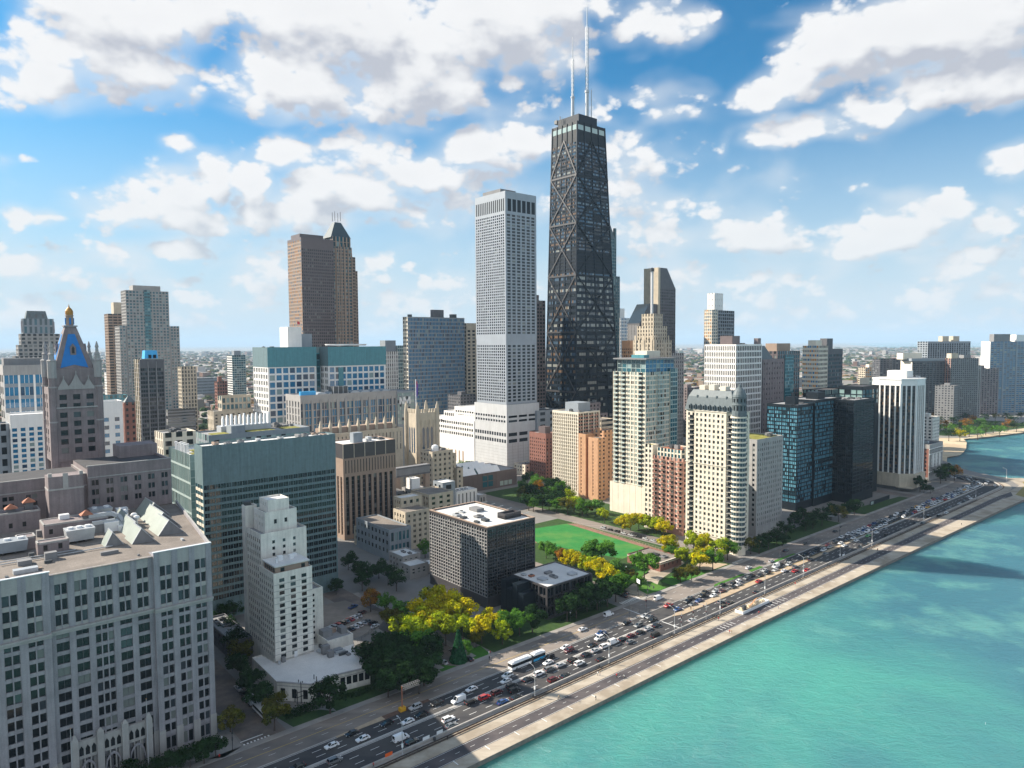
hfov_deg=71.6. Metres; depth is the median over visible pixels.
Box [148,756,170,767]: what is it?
tree
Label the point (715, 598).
median island
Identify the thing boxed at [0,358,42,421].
glass band block
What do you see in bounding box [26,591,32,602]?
window
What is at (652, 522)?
tree
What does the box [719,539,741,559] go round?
tree
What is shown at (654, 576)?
park path
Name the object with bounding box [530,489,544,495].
tree
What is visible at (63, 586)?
window
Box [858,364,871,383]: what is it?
beige lowrise
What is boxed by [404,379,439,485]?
gothic tower
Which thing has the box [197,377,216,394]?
long loft block
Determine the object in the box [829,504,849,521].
tree
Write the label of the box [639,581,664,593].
park lawn
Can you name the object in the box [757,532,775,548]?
tree
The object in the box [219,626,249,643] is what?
tree
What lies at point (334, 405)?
glass front hospital
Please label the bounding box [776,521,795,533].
tree
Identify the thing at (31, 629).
window
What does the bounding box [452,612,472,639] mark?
tree
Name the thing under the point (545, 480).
tree
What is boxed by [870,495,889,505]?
garden wall
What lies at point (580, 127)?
window
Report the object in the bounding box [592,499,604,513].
tree
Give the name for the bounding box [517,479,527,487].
tree
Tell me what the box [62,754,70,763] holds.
window
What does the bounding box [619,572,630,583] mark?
tree
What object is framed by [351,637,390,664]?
tree
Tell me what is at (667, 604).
pickup truck
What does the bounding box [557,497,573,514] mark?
tree
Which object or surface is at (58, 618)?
window
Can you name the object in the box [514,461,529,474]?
terrace block
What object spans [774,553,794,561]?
drive island
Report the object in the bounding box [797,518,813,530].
tree
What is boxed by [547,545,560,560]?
tree
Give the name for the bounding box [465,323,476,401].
beige condominium
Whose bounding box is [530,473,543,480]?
tree
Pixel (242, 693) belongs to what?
sedan
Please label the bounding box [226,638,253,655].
tree
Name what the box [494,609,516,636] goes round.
tree
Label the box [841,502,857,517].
tree
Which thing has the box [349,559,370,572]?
tree
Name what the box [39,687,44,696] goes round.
window
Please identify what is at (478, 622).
tree
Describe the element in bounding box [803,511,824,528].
tree
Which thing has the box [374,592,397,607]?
tree
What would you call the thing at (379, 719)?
drive island
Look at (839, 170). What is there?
sky
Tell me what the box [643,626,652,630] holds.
sedan
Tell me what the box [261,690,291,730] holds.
tree
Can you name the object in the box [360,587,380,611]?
tree
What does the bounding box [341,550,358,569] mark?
tree
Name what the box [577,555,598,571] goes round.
tree
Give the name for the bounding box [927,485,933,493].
tree
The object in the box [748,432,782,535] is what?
stone apartment block
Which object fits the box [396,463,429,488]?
connecting bridge
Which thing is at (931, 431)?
midrise block
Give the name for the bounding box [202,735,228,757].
tree
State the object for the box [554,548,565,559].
tree
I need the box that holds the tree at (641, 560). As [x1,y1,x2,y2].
[628,551,660,577]
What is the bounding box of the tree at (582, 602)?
[564,588,592,617]
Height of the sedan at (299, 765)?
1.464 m
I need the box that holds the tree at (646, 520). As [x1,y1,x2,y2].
[638,514,653,532]
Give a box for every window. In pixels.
[1,424,5,430]
[1,436,6,442]
[2,386,42,414]
[2,393,209,767]
[2,447,6,454]
[2,459,7,465]
[2,596,8,607]
[2,612,9,623]
[3,628,9,638]
[4,375,8,383]
[4,648,10,653]
[5,387,8,395]
[5,400,9,407]
[5,657,11,666]
[5,670,11,679]
[6,683,12,692]
[7,696,13,705]
[7,709,13,718]
[8,722,14,731]
[8,735,14,744]
[9,375,12,383]
[9,748,15,757]
[10,387,13,395]
[10,399,14,407]
[10,594,16,605]
[10,761,16,767]
[11,610,17,621]
[12,626,18,637]
[13,375,17,383]
[13,655,19,664]
[14,387,18,395]
[14,668,19,677]
[14,681,20,690]
[15,399,18,407]
[15,694,21,703]
[15,707,21,716]
[16,720,22,729]
[17,733,22,742]
[17,745,23,754]
[18,758,24,767]
[20,375,23,382]
[21,387,24,394]
[21,399,24,406]
[24,318,58,357]
[25,375,28,382]
[25,387,28,394]
[26,399,29,406]
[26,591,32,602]
[27,607,33,618]
[28,622,34,633]
[29,375,32,382]
[29,387,33,394]
[29,651,35,660]
[30,399,33,406]
[30,664,35,673]
[30,677,36,685]
[31,690,37,698]
[31,702,37,711]
[32,715,38,724]
[33,728,38,737]
[33,740,39,749]
[34,753,40,762]
[35,374,39,382]
[35,590,40,600]
[35,605,41,616]
[36,386,39,394]
[36,398,40,406]
[36,621,42,631]
[37,649,43,658]
[38,662,43,671]
[38,674,44,683]
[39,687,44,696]
[40,700,45,709]
[40,713,46,721]
[41,725,46,734]
[41,738,47,747]
[42,751,47,760]
[54,584,59,594]
[55,600,60,610]
[56,615,60,625]
[56,633,68,639]
[57,641,69,651]
[57,654,69,664]
[58,666,70,676]
[58,679,70,689]
[59,691,71,701]
[59,703,71,714]
[60,716,72,726]
[61,583,66,593]
[61,728,72,739]
[61,742,69,751]
[62,598,66,608]
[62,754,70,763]
[63,613,67,624]
[74,580,79,590]
[75,595,79,606]
[76,611,80,621]
[76,628,88,634]
[77,636,88,646]
[77,649,89,659]
[78,661,89,671]
[78,673,90,684]
[79,686,90,696]
[79,698,91,708]
[80,710,91,720]
[80,722,92,732]
[81,579,85,589]
[82,594,86,604]
[82,609,86,619]
[105,314,121,393]
[115,290,179,408]
[135,364,164,441]
[158,431,192,508]
[168,408,194,410]
[168,411,194,413]
[168,414,194,416]
[168,417,194,419]
[168,420,194,422]
[169,423,194,425]
[178,366,196,430]
[190,462,194,468]
[191,486,195,492]
[191,494,195,500]
[196,469,336,599]
[204,377,213,393]
[227,355,245,394]
[243,397,250,422]
[247,517,314,650]
[254,347,383,413]
[269,368,274,373]
[288,241,334,346]
[325,237,357,346]
[340,392,413,425]
[345,455,394,471]
[369,471,392,518]
[392,345,403,388]
[403,317,464,413]
[409,427,432,452]
[430,513,533,595]
[439,215,534,436]
[448,448,463,461]
[483,475,511,486]
[530,437,534,472]
[537,301,544,407]
[546,26,588,406]
[553,412,597,480]
[577,124,615,415]
[581,430,612,495]
[611,239,618,357]
[614,359,676,484]
[637,314,682,393]
[645,444,668,525]
[660,289,674,352]
[688,412,746,537]
[704,293,732,355]
[705,346,760,432]
[763,440,780,520]
[767,401,833,502]
[785,351,798,395]
[802,346,826,394]
[832,356,841,382]
[832,389,877,493]
[873,359,900,376]
[879,389,923,470]
[913,363,943,412]
[918,342,969,357]
[935,385,957,420]
[944,358,977,418]
[978,365,979,415]
[980,368,997,413]
[991,341,1023,411]
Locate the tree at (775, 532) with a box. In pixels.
[767,527,786,544]
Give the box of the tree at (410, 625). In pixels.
[398,612,439,642]
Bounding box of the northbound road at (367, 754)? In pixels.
[312,474,998,767]
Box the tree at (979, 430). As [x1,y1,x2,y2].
[970,427,984,439]
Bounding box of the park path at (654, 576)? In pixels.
[625,561,683,596]
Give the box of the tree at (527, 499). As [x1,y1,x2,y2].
[519,493,534,510]
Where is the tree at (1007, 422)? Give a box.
[1001,418,1016,427]
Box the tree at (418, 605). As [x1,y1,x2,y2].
[406,596,442,614]
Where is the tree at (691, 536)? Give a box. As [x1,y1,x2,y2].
[683,530,703,548]
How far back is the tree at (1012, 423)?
1001.42 m
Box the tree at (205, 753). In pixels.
[194,736,214,763]
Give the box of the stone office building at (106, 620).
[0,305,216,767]
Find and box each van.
[392,731,409,742]
[450,693,465,704]
[603,610,613,616]
[607,637,618,644]
[650,631,661,638]
[653,594,662,600]
[772,562,779,567]
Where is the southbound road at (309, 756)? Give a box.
[261,477,982,767]
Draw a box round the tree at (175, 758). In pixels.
[163,749,185,767]
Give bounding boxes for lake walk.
[369,474,1011,767]
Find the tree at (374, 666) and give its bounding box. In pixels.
[361,649,391,689]
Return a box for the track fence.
[572,521,659,549]
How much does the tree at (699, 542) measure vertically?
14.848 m
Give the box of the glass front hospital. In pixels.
[285,386,414,481]
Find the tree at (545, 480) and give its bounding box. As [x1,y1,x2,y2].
[539,477,551,486]
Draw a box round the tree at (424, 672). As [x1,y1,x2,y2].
[404,664,435,693]
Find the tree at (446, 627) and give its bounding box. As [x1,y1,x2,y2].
[426,609,458,645]
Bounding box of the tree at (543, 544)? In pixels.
[538,540,556,558]
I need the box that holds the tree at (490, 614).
[481,607,507,628]
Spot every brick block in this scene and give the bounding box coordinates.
[214,377,227,409]
[590,400,607,417]
[622,341,632,357]
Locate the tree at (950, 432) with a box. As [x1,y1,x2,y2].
[940,428,956,440]
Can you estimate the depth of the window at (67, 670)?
208.22 m
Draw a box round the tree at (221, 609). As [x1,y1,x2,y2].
[213,603,230,615]
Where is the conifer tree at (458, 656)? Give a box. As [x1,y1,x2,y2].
[449,629,467,664]
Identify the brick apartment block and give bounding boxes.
[529,426,552,478]
[644,443,685,535]
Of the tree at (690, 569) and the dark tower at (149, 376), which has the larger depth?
the dark tower at (149, 376)
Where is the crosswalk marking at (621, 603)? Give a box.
[240,559,742,744]
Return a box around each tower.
[12,311,59,357]
[104,302,121,394]
[104,372,106,394]
[115,285,180,408]
[123,396,136,442]
[128,350,166,509]
[227,351,246,394]
[252,321,385,424]
[323,211,358,346]
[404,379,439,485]
[429,501,534,607]
[439,189,538,467]
[537,295,545,407]
[546,26,616,417]
[578,427,612,500]
[610,225,619,370]
[610,351,678,514]
[627,267,675,352]
[633,268,683,445]
[685,384,750,555]
[703,293,734,384]
[766,343,799,400]
[766,391,841,510]
[802,340,827,396]
[820,338,842,387]
[832,384,878,502]
[872,370,930,489]
[897,353,944,412]
[917,336,970,357]
[944,353,978,419]
[977,365,980,416]
[981,334,1023,412]
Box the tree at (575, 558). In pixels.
[569,550,586,568]
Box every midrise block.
[448,391,475,409]
[683,384,698,432]
[924,413,939,440]
[934,383,958,423]
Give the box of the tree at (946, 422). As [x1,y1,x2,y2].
[939,420,950,431]
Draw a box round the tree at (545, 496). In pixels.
[543,494,554,505]
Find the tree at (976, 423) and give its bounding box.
[973,420,983,427]
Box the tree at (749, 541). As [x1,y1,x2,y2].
[743,537,761,553]
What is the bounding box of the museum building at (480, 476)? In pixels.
[456,461,516,490]
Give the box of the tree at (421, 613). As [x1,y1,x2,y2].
[409,608,446,628]
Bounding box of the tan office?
[600,417,612,428]
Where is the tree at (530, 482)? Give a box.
[528,478,537,485]
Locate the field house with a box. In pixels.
[627,547,680,571]
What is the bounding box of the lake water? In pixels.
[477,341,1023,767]
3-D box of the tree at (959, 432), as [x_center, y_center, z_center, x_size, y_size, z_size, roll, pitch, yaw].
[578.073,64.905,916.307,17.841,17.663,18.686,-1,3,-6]
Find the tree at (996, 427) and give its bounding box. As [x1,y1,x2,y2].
[992,425,1008,436]
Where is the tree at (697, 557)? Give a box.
[690,548,711,570]
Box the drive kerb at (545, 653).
[257,477,969,767]
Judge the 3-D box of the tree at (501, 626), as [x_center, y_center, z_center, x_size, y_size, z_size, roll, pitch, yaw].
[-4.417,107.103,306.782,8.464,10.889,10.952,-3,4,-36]
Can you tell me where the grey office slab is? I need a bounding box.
[403,310,464,414]
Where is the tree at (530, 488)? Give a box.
[525,484,538,493]
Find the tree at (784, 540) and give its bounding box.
[777,532,790,545]
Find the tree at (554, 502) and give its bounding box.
[548,497,561,512]
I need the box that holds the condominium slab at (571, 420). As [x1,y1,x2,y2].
[552,401,599,495]
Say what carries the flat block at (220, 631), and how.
on the ground at (410, 589)
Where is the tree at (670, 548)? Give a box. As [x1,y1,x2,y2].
[664,545,678,553]
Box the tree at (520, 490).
[516,485,528,497]
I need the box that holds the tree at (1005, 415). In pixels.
[1000,412,1009,418]
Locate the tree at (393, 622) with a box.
[388,612,412,632]
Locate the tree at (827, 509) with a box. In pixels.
[821,502,839,519]
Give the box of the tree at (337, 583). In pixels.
[328,578,343,594]
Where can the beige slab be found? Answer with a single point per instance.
(187, 387)
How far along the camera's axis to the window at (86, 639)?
211.14 m
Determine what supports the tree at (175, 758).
on the ground at (410, 589)
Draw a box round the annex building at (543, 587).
[501,561,592,619]
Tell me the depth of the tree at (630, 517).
488.61 m
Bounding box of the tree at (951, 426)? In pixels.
[944,422,957,435]
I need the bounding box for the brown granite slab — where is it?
[287,233,335,346]
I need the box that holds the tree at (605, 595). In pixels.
[586,579,611,609]
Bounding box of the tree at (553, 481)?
[546,477,561,486]
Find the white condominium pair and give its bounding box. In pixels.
[380,340,403,388]
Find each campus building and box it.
[354,514,410,560]
[389,547,429,579]
[393,493,429,548]
[396,488,403,495]
[402,476,423,493]
[411,486,452,509]
[420,444,462,487]
[433,479,454,504]
[455,486,485,504]
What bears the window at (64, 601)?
in the stone office building at (106, 620)
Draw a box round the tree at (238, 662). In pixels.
[224,652,250,679]
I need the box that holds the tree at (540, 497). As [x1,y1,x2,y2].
[533,492,551,510]
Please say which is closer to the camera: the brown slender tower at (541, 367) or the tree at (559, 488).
the tree at (559, 488)
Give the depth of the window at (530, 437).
687.57 m
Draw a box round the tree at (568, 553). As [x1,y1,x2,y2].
[558,549,575,565]
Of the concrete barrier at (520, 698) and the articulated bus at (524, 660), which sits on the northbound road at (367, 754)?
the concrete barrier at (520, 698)
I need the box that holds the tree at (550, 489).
[543,486,557,496]
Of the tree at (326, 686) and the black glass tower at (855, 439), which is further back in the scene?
the black glass tower at (855, 439)
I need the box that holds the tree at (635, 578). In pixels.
[630,575,646,591]
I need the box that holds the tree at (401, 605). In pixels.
[389,600,409,624]
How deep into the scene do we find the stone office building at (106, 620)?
224.29 m
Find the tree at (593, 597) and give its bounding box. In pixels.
[574,581,601,611]
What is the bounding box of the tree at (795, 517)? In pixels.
[787,511,802,529]
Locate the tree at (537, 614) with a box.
[523,604,548,632]
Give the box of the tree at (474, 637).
[467,630,486,646]
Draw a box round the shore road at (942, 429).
[939,422,1017,430]
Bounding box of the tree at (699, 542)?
[694,532,713,550]
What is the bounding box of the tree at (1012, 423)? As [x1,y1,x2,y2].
[1008,420,1023,431]
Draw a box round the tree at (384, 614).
[379,607,403,624]
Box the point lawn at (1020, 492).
[1016,482,1023,496]
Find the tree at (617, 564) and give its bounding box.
[608,558,625,573]
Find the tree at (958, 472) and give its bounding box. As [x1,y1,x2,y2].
[949,464,963,480]
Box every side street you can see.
[214,659,285,744]
[323,588,468,665]
[486,495,740,562]
[535,562,640,604]
[874,489,914,496]
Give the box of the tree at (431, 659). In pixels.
[407,646,442,685]
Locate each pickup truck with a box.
[348,604,357,608]
[595,630,606,634]
[647,617,657,622]
[663,602,672,607]
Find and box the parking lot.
[323,600,382,637]
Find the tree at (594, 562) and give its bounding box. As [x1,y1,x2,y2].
[584,557,608,578]
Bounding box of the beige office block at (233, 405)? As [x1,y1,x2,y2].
[208,394,252,429]
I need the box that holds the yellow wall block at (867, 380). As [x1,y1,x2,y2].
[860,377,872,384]
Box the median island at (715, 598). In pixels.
[673,540,853,615]
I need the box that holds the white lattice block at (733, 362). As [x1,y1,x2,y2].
[704,336,761,432]
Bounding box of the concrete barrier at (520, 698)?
[361,474,999,767]
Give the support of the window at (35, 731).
in the stone office building at (106, 620)
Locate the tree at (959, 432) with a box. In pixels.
[952,428,968,440]
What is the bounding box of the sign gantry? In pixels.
[398,680,419,711]
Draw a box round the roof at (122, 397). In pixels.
[103,394,126,401]
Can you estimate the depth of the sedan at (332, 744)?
228.95 m
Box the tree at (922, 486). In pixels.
[919,483,927,489]
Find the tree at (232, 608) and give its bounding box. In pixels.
[226,599,243,617]
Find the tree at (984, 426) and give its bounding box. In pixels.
[979,422,993,434]
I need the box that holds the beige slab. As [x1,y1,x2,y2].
[178,366,198,430]
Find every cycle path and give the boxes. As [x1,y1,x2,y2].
[411,498,1000,767]
[994,492,1012,498]
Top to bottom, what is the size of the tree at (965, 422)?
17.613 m
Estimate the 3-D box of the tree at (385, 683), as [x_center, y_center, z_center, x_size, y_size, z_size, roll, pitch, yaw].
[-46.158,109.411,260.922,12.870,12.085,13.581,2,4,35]
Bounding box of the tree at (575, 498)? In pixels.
[566,495,580,512]
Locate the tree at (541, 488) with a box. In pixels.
[538,485,551,492]
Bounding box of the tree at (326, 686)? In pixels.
[308,674,348,713]
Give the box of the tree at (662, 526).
[653,519,673,534]
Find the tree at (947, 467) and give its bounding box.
[937,463,957,480]
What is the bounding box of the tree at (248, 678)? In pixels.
[235,665,266,688]
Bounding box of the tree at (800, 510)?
[796,506,808,519]
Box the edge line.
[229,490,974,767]
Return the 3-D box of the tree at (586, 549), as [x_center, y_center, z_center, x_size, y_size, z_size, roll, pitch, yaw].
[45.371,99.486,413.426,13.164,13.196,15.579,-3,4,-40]
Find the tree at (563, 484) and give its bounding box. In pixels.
[554,480,570,490]
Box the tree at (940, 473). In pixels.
[932,468,947,483]
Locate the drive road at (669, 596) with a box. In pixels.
[199,478,969,767]
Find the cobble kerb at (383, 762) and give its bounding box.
[370,474,1001,767]
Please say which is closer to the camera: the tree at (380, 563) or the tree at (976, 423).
the tree at (380, 563)
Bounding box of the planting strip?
[382,480,1003,767]
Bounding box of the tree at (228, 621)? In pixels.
[217,614,239,626]
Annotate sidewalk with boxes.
[185,478,953,767]
[186,729,240,761]
[353,592,475,656]
[374,629,444,668]
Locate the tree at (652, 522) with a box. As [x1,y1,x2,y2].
[647,516,663,533]
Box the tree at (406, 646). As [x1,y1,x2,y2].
[392,642,422,681]
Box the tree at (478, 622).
[468,614,492,643]
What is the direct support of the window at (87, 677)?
in the stone office building at (106, 620)
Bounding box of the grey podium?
[166,408,195,429]
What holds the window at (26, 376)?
in the glass band block at (20, 384)
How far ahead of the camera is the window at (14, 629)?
198.93 m
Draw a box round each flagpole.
[70,728,72,767]
[146,698,148,764]
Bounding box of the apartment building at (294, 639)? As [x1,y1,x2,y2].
[242,494,369,702]
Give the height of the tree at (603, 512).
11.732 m
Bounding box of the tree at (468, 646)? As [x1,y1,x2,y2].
[463,639,473,654]
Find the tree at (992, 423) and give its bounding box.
[985,421,1001,432]
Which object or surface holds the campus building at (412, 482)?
on the ground at (410, 589)
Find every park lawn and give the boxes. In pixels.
[627,566,648,582]
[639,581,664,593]
[661,571,706,584]
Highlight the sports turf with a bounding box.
[535,524,643,558]
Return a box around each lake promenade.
[441,617,763,767]
[755,497,1023,620]
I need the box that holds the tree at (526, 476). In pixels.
[521,471,534,485]
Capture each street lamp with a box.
[396,715,402,754]
[529,662,535,695]
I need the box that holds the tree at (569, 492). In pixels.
[565,488,576,497]
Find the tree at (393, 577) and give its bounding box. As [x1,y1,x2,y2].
[388,569,406,590]
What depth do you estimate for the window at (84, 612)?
211.03 m
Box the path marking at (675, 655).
[413,497,1004,767]
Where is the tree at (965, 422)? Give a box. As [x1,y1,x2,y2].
[958,418,973,427]
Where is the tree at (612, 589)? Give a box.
[595,578,622,606]
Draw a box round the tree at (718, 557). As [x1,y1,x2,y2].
[700,549,723,570]
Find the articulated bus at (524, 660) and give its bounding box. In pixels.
[508,649,545,670]
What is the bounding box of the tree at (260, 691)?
[241,679,273,705]
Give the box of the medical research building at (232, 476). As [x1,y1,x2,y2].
[194,432,337,615]
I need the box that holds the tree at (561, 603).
[554,595,577,621]
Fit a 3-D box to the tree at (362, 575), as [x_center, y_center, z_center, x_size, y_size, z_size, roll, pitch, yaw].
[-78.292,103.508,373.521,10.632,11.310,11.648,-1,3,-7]
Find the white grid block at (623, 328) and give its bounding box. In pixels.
[620,308,629,357]
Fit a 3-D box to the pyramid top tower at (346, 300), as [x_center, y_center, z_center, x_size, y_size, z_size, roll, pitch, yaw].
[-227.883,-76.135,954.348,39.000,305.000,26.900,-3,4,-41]
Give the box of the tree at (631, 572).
[623,568,637,581]
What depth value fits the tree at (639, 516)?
490.94 m
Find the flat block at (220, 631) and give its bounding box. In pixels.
[213,613,252,656]
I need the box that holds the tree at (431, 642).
[417,632,444,658]
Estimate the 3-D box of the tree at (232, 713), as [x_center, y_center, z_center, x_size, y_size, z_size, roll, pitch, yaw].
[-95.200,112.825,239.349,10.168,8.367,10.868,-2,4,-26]
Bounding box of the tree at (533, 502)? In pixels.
[525,497,541,511]
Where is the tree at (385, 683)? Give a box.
[372,664,407,697]
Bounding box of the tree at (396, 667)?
[387,659,420,693]
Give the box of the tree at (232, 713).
[217,704,245,731]
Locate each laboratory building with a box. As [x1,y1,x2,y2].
[155,428,196,524]
[196,411,309,443]
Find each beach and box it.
[939,438,968,461]
[964,428,1023,437]
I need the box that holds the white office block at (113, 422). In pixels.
[103,399,123,511]
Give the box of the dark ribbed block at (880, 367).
[872,358,900,376]
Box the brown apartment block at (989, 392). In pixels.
[980,365,998,414]
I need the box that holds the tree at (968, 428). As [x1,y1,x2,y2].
[961,425,976,436]
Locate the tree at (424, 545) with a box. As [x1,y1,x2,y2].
[416,538,429,557]
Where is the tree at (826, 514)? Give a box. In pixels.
[812,508,831,525]
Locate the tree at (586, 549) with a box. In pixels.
[580,543,601,556]
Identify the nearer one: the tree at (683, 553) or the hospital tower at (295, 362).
the tree at (683, 553)
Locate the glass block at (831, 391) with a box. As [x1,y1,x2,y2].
[803,387,838,396]
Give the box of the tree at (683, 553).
[674,545,696,566]
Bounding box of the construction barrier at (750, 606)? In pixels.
[735,598,768,614]
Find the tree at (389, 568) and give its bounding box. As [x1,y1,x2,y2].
[376,564,399,584]
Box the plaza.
[692,562,726,569]
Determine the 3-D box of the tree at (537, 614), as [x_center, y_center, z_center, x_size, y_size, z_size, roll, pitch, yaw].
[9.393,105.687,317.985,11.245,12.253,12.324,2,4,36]
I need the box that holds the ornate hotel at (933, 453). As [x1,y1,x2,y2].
[923,440,942,480]
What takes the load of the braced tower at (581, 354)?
on the ground at (410, 589)
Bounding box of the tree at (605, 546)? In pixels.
[584,539,617,558]
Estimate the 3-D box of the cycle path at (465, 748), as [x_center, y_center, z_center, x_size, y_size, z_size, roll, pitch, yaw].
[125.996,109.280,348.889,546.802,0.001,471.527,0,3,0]
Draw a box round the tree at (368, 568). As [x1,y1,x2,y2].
[355,563,378,583]
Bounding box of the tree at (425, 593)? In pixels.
[418,584,447,612]
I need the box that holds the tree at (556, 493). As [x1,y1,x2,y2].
[548,489,565,504]
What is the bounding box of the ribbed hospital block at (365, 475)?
[335,432,395,539]
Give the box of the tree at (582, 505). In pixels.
[575,498,592,517]
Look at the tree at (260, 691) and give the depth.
248.17 m
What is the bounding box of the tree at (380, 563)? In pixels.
[373,558,387,578]
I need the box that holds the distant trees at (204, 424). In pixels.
[0,347,980,430]
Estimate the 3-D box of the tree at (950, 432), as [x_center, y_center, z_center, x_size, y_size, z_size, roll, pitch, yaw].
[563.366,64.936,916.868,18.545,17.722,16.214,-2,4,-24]
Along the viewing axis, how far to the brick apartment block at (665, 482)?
484.94 m
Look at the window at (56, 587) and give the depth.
206.24 m
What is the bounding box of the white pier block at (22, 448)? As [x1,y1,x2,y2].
[0,411,44,473]
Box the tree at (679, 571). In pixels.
[671,567,688,582]
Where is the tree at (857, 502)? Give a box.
[846,499,863,514]
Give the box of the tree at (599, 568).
[592,562,613,577]
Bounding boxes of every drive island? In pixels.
[336,716,384,737]
[382,699,429,718]
[714,574,743,585]
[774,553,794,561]
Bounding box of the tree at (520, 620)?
[507,608,535,634]
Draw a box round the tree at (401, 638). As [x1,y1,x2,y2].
[388,628,416,646]
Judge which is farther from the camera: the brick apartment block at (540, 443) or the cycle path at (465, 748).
the brick apartment block at (540, 443)
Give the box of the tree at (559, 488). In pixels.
[555,485,566,491]
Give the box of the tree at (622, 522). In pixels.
[614,515,631,531]
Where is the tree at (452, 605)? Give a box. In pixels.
[439,597,480,620]
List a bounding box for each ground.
[0,341,1023,767]
[484,487,671,537]
[535,519,729,595]
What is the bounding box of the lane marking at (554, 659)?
[239,494,968,767]
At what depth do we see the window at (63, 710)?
208.83 m
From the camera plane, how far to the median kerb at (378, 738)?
255.78 m
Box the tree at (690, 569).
[684,564,699,579]
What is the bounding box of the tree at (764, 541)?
[750,535,768,553]
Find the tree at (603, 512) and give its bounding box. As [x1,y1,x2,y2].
[596,508,608,522]
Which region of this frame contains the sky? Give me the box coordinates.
[0,0,1023,346]
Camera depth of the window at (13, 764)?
199.87 m
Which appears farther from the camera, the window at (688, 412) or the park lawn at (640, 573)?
the window at (688, 412)
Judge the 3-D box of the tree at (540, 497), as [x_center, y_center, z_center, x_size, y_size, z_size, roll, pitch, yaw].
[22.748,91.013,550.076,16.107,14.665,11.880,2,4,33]
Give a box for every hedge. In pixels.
[116,733,220,767]
[282,701,318,719]
[347,684,374,697]
[556,602,608,622]
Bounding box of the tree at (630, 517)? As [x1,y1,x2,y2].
[619,513,637,530]
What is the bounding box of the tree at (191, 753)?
[175,744,202,767]
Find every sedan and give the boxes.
[234,684,242,691]
[239,690,244,696]
[289,762,305,767]
[324,741,339,749]
[344,729,358,737]
[355,734,370,742]
[379,719,393,726]
[400,717,414,725]
[404,737,418,745]
[414,710,427,717]
[430,699,443,706]
[444,721,457,728]
[465,685,477,692]
[496,698,508,705]
[500,677,511,683]
[509,694,521,700]
[521,676,533,682]
[542,659,553,664]
[555,662,565,667]
[559,673,570,678]
[560,644,570,649]
[578,627,587,631]
[580,652,590,656]
[587,642,596,647]
[590,648,600,652]
[595,656,605,661]
[617,636,627,641]
[622,620,630,625]
[625,639,634,643]
[626,633,635,637]
[635,630,644,634]
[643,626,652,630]
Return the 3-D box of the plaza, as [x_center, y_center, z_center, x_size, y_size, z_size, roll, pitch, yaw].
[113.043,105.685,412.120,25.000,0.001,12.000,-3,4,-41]
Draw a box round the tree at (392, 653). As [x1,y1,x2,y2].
[377,641,418,665]
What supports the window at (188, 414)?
in the grey podium
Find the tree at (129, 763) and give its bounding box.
[120,758,138,767]
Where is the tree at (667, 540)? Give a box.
[656,534,679,549]
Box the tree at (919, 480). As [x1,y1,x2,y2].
[913,475,928,491]
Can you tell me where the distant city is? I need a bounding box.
[0,347,980,445]
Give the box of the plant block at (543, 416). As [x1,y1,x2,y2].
[535,408,557,431]
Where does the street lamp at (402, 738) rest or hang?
on the lake walk
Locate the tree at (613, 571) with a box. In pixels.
[599,566,621,578]
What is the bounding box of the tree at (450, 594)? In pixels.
[431,588,465,614]
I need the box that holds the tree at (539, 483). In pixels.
[532,480,547,494]
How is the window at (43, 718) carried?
in the stone office building at (106, 620)
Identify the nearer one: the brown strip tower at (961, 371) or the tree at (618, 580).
the tree at (618, 580)
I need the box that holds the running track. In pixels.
[569,524,663,550]
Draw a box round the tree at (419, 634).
[399,628,433,648]
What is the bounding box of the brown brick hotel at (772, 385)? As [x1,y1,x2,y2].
[754,338,783,432]
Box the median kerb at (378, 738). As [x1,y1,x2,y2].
[306,482,983,767]
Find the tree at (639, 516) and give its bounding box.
[631,513,644,529]
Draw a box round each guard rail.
[375,499,976,767]
[380,499,978,767]
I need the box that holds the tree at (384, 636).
[371,631,395,648]
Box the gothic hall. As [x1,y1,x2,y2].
[315,415,403,489]
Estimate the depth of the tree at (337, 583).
368.31 m
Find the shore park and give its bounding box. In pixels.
[939,420,1023,435]
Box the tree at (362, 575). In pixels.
[353,569,373,590]
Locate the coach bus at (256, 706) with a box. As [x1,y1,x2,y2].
[252,702,263,718]
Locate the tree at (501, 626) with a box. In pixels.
[490,620,512,644]
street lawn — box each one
[275,710,334,726]
[331,659,439,710]
[438,665,455,671]
[455,602,616,651]
[469,646,489,658]
[748,519,839,552]
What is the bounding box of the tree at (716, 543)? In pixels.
[705,537,730,554]
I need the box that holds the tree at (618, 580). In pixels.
[601,573,630,601]

